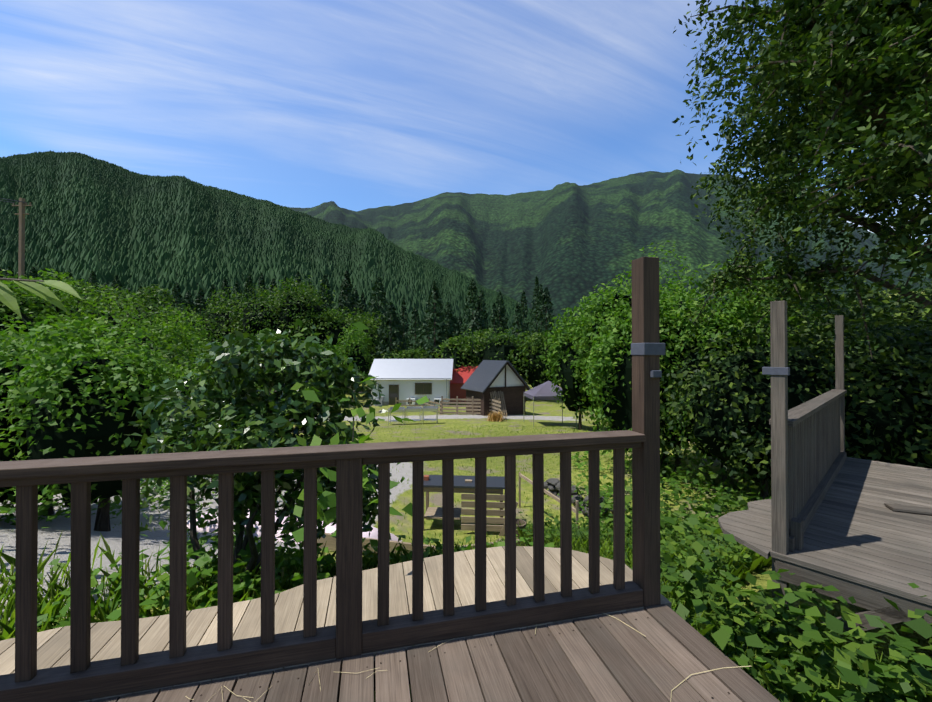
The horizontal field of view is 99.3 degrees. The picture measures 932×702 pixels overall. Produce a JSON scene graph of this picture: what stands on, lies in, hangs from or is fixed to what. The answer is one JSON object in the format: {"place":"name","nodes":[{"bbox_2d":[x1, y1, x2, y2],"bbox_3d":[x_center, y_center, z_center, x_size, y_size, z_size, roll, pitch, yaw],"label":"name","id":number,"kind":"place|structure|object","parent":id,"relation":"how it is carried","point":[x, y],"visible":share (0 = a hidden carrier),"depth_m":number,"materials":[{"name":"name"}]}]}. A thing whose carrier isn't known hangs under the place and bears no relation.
{"place":"outdoors","nodes":[
{"label":"outdoors","id":0,"kind":"place"},
{"bbox_2d":[0,280,80,593],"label":"leaves","id":1,"kind":"object","parent":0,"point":[8,298],"visible":1,"depth_m":1.10,"materials":[{"name":"green plant"}]},
{"bbox_2d":[58,214,454,346],"bbox_3d":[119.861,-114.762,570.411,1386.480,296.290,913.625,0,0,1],"label":"mountain","id":2,"kind":"structure","parent":0,"point":[195,292],"depth_m":170.15,"materials":[{"name":"green plant"}]},
{"bbox_2d":[0,150,568,349],"bbox_3d":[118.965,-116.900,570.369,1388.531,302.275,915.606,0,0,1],"label":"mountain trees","id":3,"kind":"object","parent":2,"relation":"on","point":[105,221],"visible":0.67,"depth_m":230.02,"materials":[{"name":"green plant"}]},
{"bbox_2d":[178,275,402,388],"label":"tree","id":4,"kind":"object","parent":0,"point":[329,315],"depth_m":50.01,"materials":[{"name":"green plant"}]},
{"bbox_2d":[257,464,396,546],"bbox_3d":[-1.233,1.292,3.602,1.199,1.090,1.065,0,0,1],"label":"shrub","id":5,"kind":"object","parent":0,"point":[293,524],"visible":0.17,"depth_m":3.30,"materials":[{"name":"green plant"}]},
{"bbox_2d":[0,546,670,701],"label":"outer deck boards","id":6,"kind":"object","parent":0,"point":[53,647],"visible":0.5,"depth_m":2.22,"materials":[{"name":"brown wood"}]},
{"bbox_2d":[362,345,440,392],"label":"tree","id":7,"kind":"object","parent":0,"point":[404,354],"depth_m":48.46,"materials":[{"name":"green plant"}]},
{"bbox_2d":[362,348,440,381],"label":"tree","id":8,"kind":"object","parent":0,"point":[371,352],"depth_m":49.63,"materials":[{"name":"green plant"}]},
{"bbox_2d":[89,604,779,701],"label":"deck boards","id":9,"kind":"object","parent":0,"point":[616,660],"visible":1,"depth_m":1.75,"materials":[{"name":"brown wood"}]},
{"bbox_2d":[0,257,660,701],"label":"deck railing","id":10,"kind":"object","parent":9,"relation":"on","point":[132,669],"visible":1,"depth_m":1.84,"materials":[{"name":"brown wood"}]},
{"bbox_2d":[631,343,664,377],"bbox_3d":[1.048,0.052,2.275,0.140,0.195,0.129,0,0,-13],"label":"post bracket","id":11,"kind":"object","parent":10,"relation":"attached to","point":[647,348],"visible":1,"depth_m":2.22,"materials":[{"name":"metal"}]},
{"bbox_2d":[200,617,729,701],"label":"deck screw heads","id":12,"kind":"object","parent":9,"relation":"in","point":[444,652],"visible":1,"depth_m":1.81,"materials":[{"name":"grey metal"}]},
{"bbox_2d":[186,613,749,701],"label":"dry grass stalks","id":13,"kind":"object","parent":9,"relation":"on","point":[535,633],"visible":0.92,"depth_m":1.75,"materials":[{"name":"beige plant"}]},
{"bbox_2d":[450,366,477,383],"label":"red roof house","id":14,"kind":"structure","parent":0,"point":[462,375],"depth_m":41.44,"materials":[{"name":"red metal"}]},
{"bbox_2d":[0,291,931,701],"bbox_3d":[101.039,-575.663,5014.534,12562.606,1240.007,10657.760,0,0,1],"label":"terrain","id":15,"kind":"structure","parent":0,"point":[538,415],"depth_m":9.41,"materials":[{"name":"green plant"}]},
{"bbox_2d":[12,198,31,296],"bbox_3d":[-31.042,-2.954,27.641,1.400,15.447,0.220,0,0,1],"label":"utility pole","id":16,"kind":"object","parent":15,"relation":"on","point":[21,252],"visible":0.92,"depth_m":27.63,"materials":[{"name":"brown wood"}]},
{"bbox_2d":[0,198,26,202],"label":"utility wires","id":17,"kind":"object","parent":16,"relation":"attached to","point":[11,200],"visible":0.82,"depth_m":26.61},
{"bbox_2d":[0,354,168,506],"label":"bushes","id":18,"kind":"object","parent":15,"relation":"on","point":[107,428],"visible":0.29,"depth_m":5.12,"materials":[{"name":"green plant"}]},
{"bbox_2d":[0,314,188,531],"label":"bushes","id":19,"kind":"object","parent":15,"relation":"on","point":[50,369],"depth_m":5.17,"materials":[{"name":"green plant"}]},
{"bbox_2d":[0,299,195,361],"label":"tree","id":20,"kind":"object","parent":15,"relation":"on","point":[25,318],"visible":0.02,"depth_m":21.14,"materials":[{"name":"green plant"}]},
{"bbox_2d":[0,268,219,360],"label":"growth","id":21,"kind":"object","parent":15,"relation":"on","point":[163,333],"visible":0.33,"depth_m":22.46,"materials":[{"name":"green plant"}]},
{"bbox_2d":[0,271,235,344],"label":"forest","id":22,"kind":"object","parent":15,"relation":"on","point":[141,296],"visible":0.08,"depth_m":44.78,"materials":[{"name":"green plant"}]},
{"bbox_2d":[43,294,212,352],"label":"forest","id":23,"kind":"object","parent":15,"relation":"on","point":[194,325],"depth_m":44.82,"materials":[{"name":"green plant"}]},
{"bbox_2d":[0,318,284,443],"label":"growth","id":24,"kind":"object","parent":15,"relation":"on","point":[180,370],"visible":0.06,"depth_m":11.11,"materials":[{"name":"green plant"}]},
{"bbox_2d":[0,475,299,530],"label":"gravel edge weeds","id":25,"kind":"object","parent":15,"relation":"on","point":[42,509],"visible":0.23,"depth_m":5.86,"materials":[{"name":"green plant"}]},
{"bbox_2d":[132,363,242,446],"bbox_3d":[-12.394,1.412,11.693,11.322,3.403,6.584,0,0,1],"label":"growth","id":26,"kind":"object","parent":15,"relation":"on","point":[195,419],"visible":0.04,"depth_m":10.89,"materials":[{"name":"green plant"}]},
{"bbox_2d":[122,339,304,403],"bbox_3d":[-10.619,2.002,16.298,9.349,4.813,9.620,0,0,1],"label":"foliage","id":27,"kind":"object","parent":15,"relation":"on","point":[172,359],"visible":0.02,"depth_m":14.94,"materials":[{"name":"green plant"}]},
{"bbox_2d":[172,361,289,414],"bbox_3d":[-11.418,1.951,16.031,8.960,3.352,6.072,0,-1,38],"label":"growth","id":28,"kind":"object","parent":15,"relation":"on","point":[261,388],"depth_m":14.69,"materials":[{"name":"green plant"}]},
{"bbox_2d":[188,410,303,598],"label":"camellia stems","id":29,"kind":"object","parent":15,"relation":"on","point":[255,559],"visible":0.38,"depth_m":3.43,"materials":[{"name":"brown plant"}]},
{"bbox_2d":[123,371,316,543],"bbox_3d":[-2.265,1.012,3.742,1.452,1.647,1.511,0,-1,-37],"label":"shrub","id":30,"kind":"object","parent":29,"relation":"attached to","point":[174,427],"visible":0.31,"depth_m":3.38,"materials":[{"name":"green plant"}]},
{"bbox_2d":[193,330,312,409],"bbox_3d":[-1.950,0.171,3.639,1.128,0.753,0.987,0,-1,33],"label":"shrub","id":31,"kind":"object","parent":29,"relation":"attached to","point":[228,362],"visible":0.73,"depth_m":3.40,"materials":[{"name":"green plant"}]},
{"bbox_2d":[0,266,555,358],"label":"conifer belt","id":32,"kind":"object","parent":15,"relation":"on","point":[450,325],"depth_m":68.35,"materials":[{"name":"green plant"}]},
{"bbox_2d":[178,319,387,514],"bbox_3d":[-1.546,0.510,3.539,1.593,1.578,1.508,0,0,1],"label":"shrub","id":33,"kind":"object","parent":15,"relation":"on","point":[328,378],"visible":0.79,"depth_m":3.29,"materials":[{"name":"green plant"}]},
{"bbox_2d":[204,323,370,398],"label":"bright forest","id":34,"kind":"object","parent":15,"relation":"on","point":[358,341],"depth_m":42.77,"materials":[{"name":"green plant"}]},
{"bbox_2d":[187,509,401,543],"bbox_3d":[-3.006,3.112,6.923,3.573,0.668,1.132,0,0,10],"label":"tarp heap","id":35,"kind":"object","parent":15,"relation":"on","point":[329,528],"visible":0.17,"depth_m":6.53,"materials":[{"name":"white plastic"}]},
{"bbox_2d":[201,293,388,350],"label":"tree","id":36,"kind":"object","parent":15,"relation":"on","point":[336,332],"visible":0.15,"depth_m":49.84,"materials":[{"name":"green plant"}]},
{"bbox_2d":[283,343,368,389],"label":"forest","id":37,"kind":"object","parent":15,"relation":"on","point":[363,368],"depth_m":43.08,"materials":[{"name":"green plant"}]},
{"bbox_2d":[0,520,666,629],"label":"weeds below deck","id":38,"kind":"object","parent":15,"relation":"on","point":[203,561],"visible":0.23,"depth_m":3.19,"materials":[{"name":"green plant"}]},
{"bbox_2d":[238,321,428,560],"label":"big sapling leaves","id":39,"kind":"object","parent":15,"relation":"on","point":[327,499],"visible":0.62,"depth_m":2.95,"materials":[{"name":"green plant"}]},
{"bbox_2d":[338,602,409,701],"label":"deck frame","id":40,"kind":"object","parent":15,"relation":"on","point":[374,675],"depth_m":1.87,"materials":[{"name":"brown wood"}]},
{"bbox_2d":[0,278,43,281],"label":"branch twig","id":41,"kind":"object","parent":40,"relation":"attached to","point":[12,279],"visible":1,"depth_m":1.10,"materials":[{"name":"green plant"}]},
{"bbox_2d":[0,530,774,694],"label":"ground cover plants","id":42,"kind":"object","parent":15,"relation":"on","point":[7,625],"depth_m":3.07,"materials":[{"name":"green plant"}]},
{"bbox_2d":[371,402,447,404],"bbox_3d":[-5.413,5.053,38.059,7.450,0.360,0.006,0,0,1],"label":"white house skirt","id":43,"kind":"object","parent":15,"relation":"on","point":[403,403],"visible":0.14,"depth_m":38.07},
{"bbox_2d":[371,380,449,404],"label":"white house walls","id":44,"kind":"structure","parent":15,"relation":"on","point":[406,389],"depth_m":38.08,"materials":[{"name":"white paint"}]},
{"bbox_2d":[389,383,431,404],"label":"white house frames","id":45,"kind":"structure","parent":44,"relation":"in","point":[415,391],"depth_m":38.01,"materials":[{"name":"wood"}]},
{"bbox_2d":[390,384,438,403],"bbox_3d":[-4.934,4.100,37.778,4.820,1.920,0.452,0,0,1],"label":"white house glass","id":46,"kind":"object","parent":45,"relation":"in","point":[394,390],"visible":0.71,"depth_m":37.99,"materials":[{"name":"glass"}]},
{"bbox_2d":[368,359,453,379],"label":"roof","id":47,"kind":"structure","parent":44,"relation":"on","point":[412,368],"depth_m":39.19,"materials":[{"name":"white metal"}]},
{"bbox_2d":[373,378,450,405],"bbox_3d":[-5.423,3.909,37.572,8.050,2.640,0.500,0,0,1],"label":"white house gutter and crates","id":48,"kind":"object","parent":15,"relation":"on","point":[381,399],"visible":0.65,"depth_m":37.61,"materials":[{"name":"white metal"}]},
{"bbox_2d":[388,406,437,424],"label":"outdoor sinks","id":49,"kind":"object","parent":15,"relation":"on","point":[416,409],"visible":0.83,"depth_m":24.97,"materials":[{"name":"silver metal"}]},
{"bbox_2d":[406,398,440,405],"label":"air conditioning units","id":50,"kind":"object","parent":15,"relation":"on","point":[439,399],"visible":0.5,"depth_m":37.56},
{"bbox_2d":[94,424,770,543],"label":"lawn grass tufts","id":51,"kind":"object","parent":15,"relation":"on","point":[471,459],"visible":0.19,"depth_m":12.86,"materials":[{"name":"green plant"}]},
{"bbox_2d":[317,472,578,555],"bbox_3d":[0.318,3.111,6.627,4.889,0.944,2.348,0,-1,-44],"label":"garden timber and stakes","id":52,"kind":"object","parent":15,"relation":"on","point":[331,543],"visible":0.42,"depth_m":5.67,"materials":[{"name":"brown wood"}]},
{"bbox_2d":[395,396,500,415],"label":"yard fences","id":53,"kind":"object","parent":15,"relation":"on","point":[441,403],"visible":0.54,"depth_m":31.02,"materials":[{"name":"brown wood"}]},
{"bbox_2d":[450,384,465,401],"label":"house walls","id":54,"kind":"structure","parent":15,"relation":"on","point":[457,390],"depth_m":40.48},
{"bbox_2d":[423,479,517,535],"bbox_3d":[0.058,3.116,7.976,1.900,1.011,0.885,0,0,1],"label":"work table frame","id":55,"kind":"object","parent":15,"relation":"on","point":[436,512],"visible":0.6,"depth_m":7.67,"materials":[{"name":"brown wood"}]},
{"bbox_2d":[423,475,504,488],"bbox_3d":[-0.063,2.661,8.067,1.758,0.040,0.782,0,0,1],"label":"table top","id":56,"kind":"object","parent":55,"relation":"on","point":[493,482],"visible":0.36,"depth_m":7.95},
{"bbox_2d":[484,410,506,421],"bbox_3d":[1.955,4.324,26.422,1.657,0.749,1.363,0,0,-15],"label":"dry grass tuft","id":57,"kind":"object","parent":15,"relation":"on","point":[493,417],"visible":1,"depth_m":26.21,"materials":[{"name":"brown plant"}]},
{"bbox_2d":[490,390,507,415],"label":"leaning planks","id":58,"kind":"object","parent":15,"relation":"on","point":[495,393],"visible":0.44,"depth_m":30.10,"materials":[{"name":"grey wood"}]},
{"bbox_2d":[440,339,558,387],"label":"tree","id":59,"kind":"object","parent":15,"relation":"on","point":[492,350],"visible":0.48,"depth_m":41.77,"materials":[{"name":"green plant"}]},
{"bbox_2d":[516,519,525,536],"bbox_3d":[0.954,3.348,7.391,0.335,0.301,0.340,0,0,1],"label":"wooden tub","id":60,"kind":"object","parent":15,"relation":"on","point":[523,524],"visible":0.33,"depth_m":7.34,"materials":[{"name":"brown wood"}]},
{"bbox_2d":[533,396,576,426],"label":"tent canopy legs","id":61,"kind":"object","parent":15,"relation":"on","point":[562,413],"visible":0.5,"depth_m":23.57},
{"bbox_2d":[539,301,602,429],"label":"trees","id":62,"kind":"object","parent":15,"relation":"on","point":[554,349],"depth_m":22.16,"materials":[{"name":"green plant"}]},
{"bbox_2d":[558,332,601,415],"bbox_3d":[6.819,1.152,22.286,3.328,5.114,2.656,0,0,1],"label":"tree","id":63,"kind":"object","parent":15,"relation":"on","point":[566,372],"visible":0.23,"depth_m":21.65,"materials":[{"name":"green plant"}]},
{"bbox_2d":[544,478,630,523],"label":"rocks","id":64,"kind":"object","parent":15,"relation":"on","point":[552,485],"depth_m":9.14,"materials":[{"name":"grey stone"}]},
{"bbox_2d":[587,292,631,396],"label":"trees","id":65,"kind":"object","parent":15,"relation":"on","point":[604,305],"visible":0.02,"depth_m":19.46,"materials":[{"name":"green plant"}]},
{"bbox_2d":[565,240,704,430],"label":"bright trees","id":66,"kind":"object","parent":15,"relation":"on","point":[587,313],"depth_m":19.71,"materials":[{"name":"green plant"}]},
{"bbox_2d":[557,448,760,529],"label":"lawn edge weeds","id":67,"kind":"object","parent":15,"relation":"on","point":[609,493],"visible":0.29,"depth_m":9.62,"materials":[{"name":"green plant"}]},
{"bbox_2d":[571,462,770,546],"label":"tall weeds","id":68,"kind":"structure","parent":15,"relation":"on","point":[688,522],"depth_m":6.97,"materials":[{"name":"green plant"}]},
{"bbox_2d":[602,298,788,464],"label":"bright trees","id":69,"kind":"object","parent":15,"relation":"on","point":[618,417],"visible":0.12,"depth_m":11.03,"materials":[{"name":"green plant"}]},
{"bbox_2d":[582,253,834,492],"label":"bright trees","id":70,"kind":"object","parent":15,"relation":"on","point":[603,365],"depth_m":10.60,"materials":[{"name":"green plant"}]},
{"bbox_2d":[500,511,931,701],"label":"bank creepers","id":71,"kind":"object","parent":15,"relation":"on","point":[780,657],"visible":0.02,"depth_m":2.50,"materials":[{"name":"green plant"}]},
{"bbox_2d":[517,517,931,701],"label":"bank grass","id":72,"kind":"structure","parent":15,"relation":"on","point":[757,559],"depth_m":2.90,"materials":[{"name":"green plant"}]},
{"bbox_2d":[760,352,768,499],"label":"shade tree trunks","id":73,"kind":"object","parent":15,"relation":"on","point":[763,494],"visible":0.02,"depth_m":9.07,"materials":[{"name":"brown plant"}]},
{"bbox_2d":[631,514,931,701],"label":"weeds","id":74,"kind":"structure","parent":15,"relation":"on","point":[900,647],"depth_m":2.21,"materials":[{"name":"green plant"}]},
{"bbox_2d":[660,301,931,500],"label":"hedge","id":75,"kind":"object","parent":15,"relation":"on","point":[754,451],"visible":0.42,"depth_m":7.90,"materials":[{"name":"green plant"}]},
{"bbox_2d":[673,0,931,373],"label":"tree","id":76,"kind":"object","parent":15,"relation":"on","point":[906,184],"depth_m":5.26,"materials":[{"name":"green plant"}]},
{"bbox_2d":[672,0,930,250],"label":"tree foliage","id":77,"kind":"object","parent":76,"relation":"attached to","point":[755,148],"visible":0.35,"depth_m":9.60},
{"bbox_2d":[694,344,931,481],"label":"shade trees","id":78,"kind":"object","parent":15,"relation":"on","point":[794,400],"visible":0.31,"depth_m":8.07,"materials":[{"name":"green plant"}]},
{"bbox_2d":[706,260,931,342],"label":"trees","id":79,"kind":"object","parent":15,"relation":"on","point":[894,305],"visible":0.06,"depth_m":14.48,"materials":[{"name":"green plant"}]},
{"bbox_2d":[769,301,931,636],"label":"deck railing","id":80,"kind":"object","parent":15,"relation":"on","point":[808,456],"depth_m":2.85,"materials":[{"name":"grey wood"}]},
{"bbox_2d":[762,367,789,374],"bbox_3d":[2.227,0.144,2.847,0.060,0.056,0.150,0,-1,-42],"label":"platform bracket","id":81,"kind":"object","parent":80,"relation":"attached to","point":[775,370],"visible":0.98,"depth_m":2.82,"materials":[{"name":"metal"}]},
{"bbox_2d":[718,457,931,605],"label":"wooden deck","id":82,"kind":"structure","parent":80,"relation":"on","point":[857,530],"depth_m":3.17,"materials":[{"name":"grey wood"}]},
{"bbox_2d":[789,290,931,342],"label":"trees","id":83,"kind":"object","parent":15,"relation":"on","point":[910,316],"visible":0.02,"depth_m":15.18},
{"bbox_2d":[805,309,931,466],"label":"tree","id":84,"kind":"object","parent":15,"relation":"on","point":[916,334],"visible":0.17,"depth_m":8.11,"materials":[{"name":"green plant"}]},
{"bbox_2d":[0,0,931,243],"label":"sky","id":85,"kind":"structure","parent":0,"point":[357,105],"materials":[{"name":"blue"}]},
{"bbox_2d":[466,387,524,415],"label":"shed walls","id":86,"kind":"structure","parent":0,"point":[514,398],"depth_m":31.01,"materials":[{"name":"brown wood"}]},
{"bbox_2d":[461,360,530,392],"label":"shed roof","id":87,"kind":"structure","parent":86,"relation":"on","point":[484,374],"depth_m":31.32,"materials":[{"name":"grey metal"}]},
{"bbox_2d":[482,362,529,394],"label":"gable trim","id":88,"kind":"structure","parent":87,"relation":"attached to","point":[517,375],"depth_m":30.75,"materials":[{"name":"wood"}]},
{"bbox_2d":[490,364,523,386],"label":"shed gables","id":89,"kind":"object","parent":86,"relation":"on","point":[512,378],"depth_m":30.94,"materials":[{"name":"white paint"}]},
{"bbox_2d":[432,325,560,400],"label":"tree","id":90,"kind":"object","parent":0,"point":[537,340],"depth_m":42.48,"materials":[{"name":"green plant"}]},
{"bbox_2d":[524,381,561,399],"bbox_3d":[5.224,2.402,24.989,2.846,1.070,2.846,0,0,1],"label":"canopy tent","id":91,"kind":"object","parent":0,"point":[543,391],"visible":0.58,"depth_m":24.12,"materials":[{"name":"white fabric"}]},
{"bbox_2d":[289,169,931,325],"bbox_3d":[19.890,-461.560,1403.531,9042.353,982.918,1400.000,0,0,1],"label":"mountain","id":92,"kind":"structure","parent":0,"point":[569,245],"depth_m":1222.34,"materials":[{"name":"green plant"}]}
]}

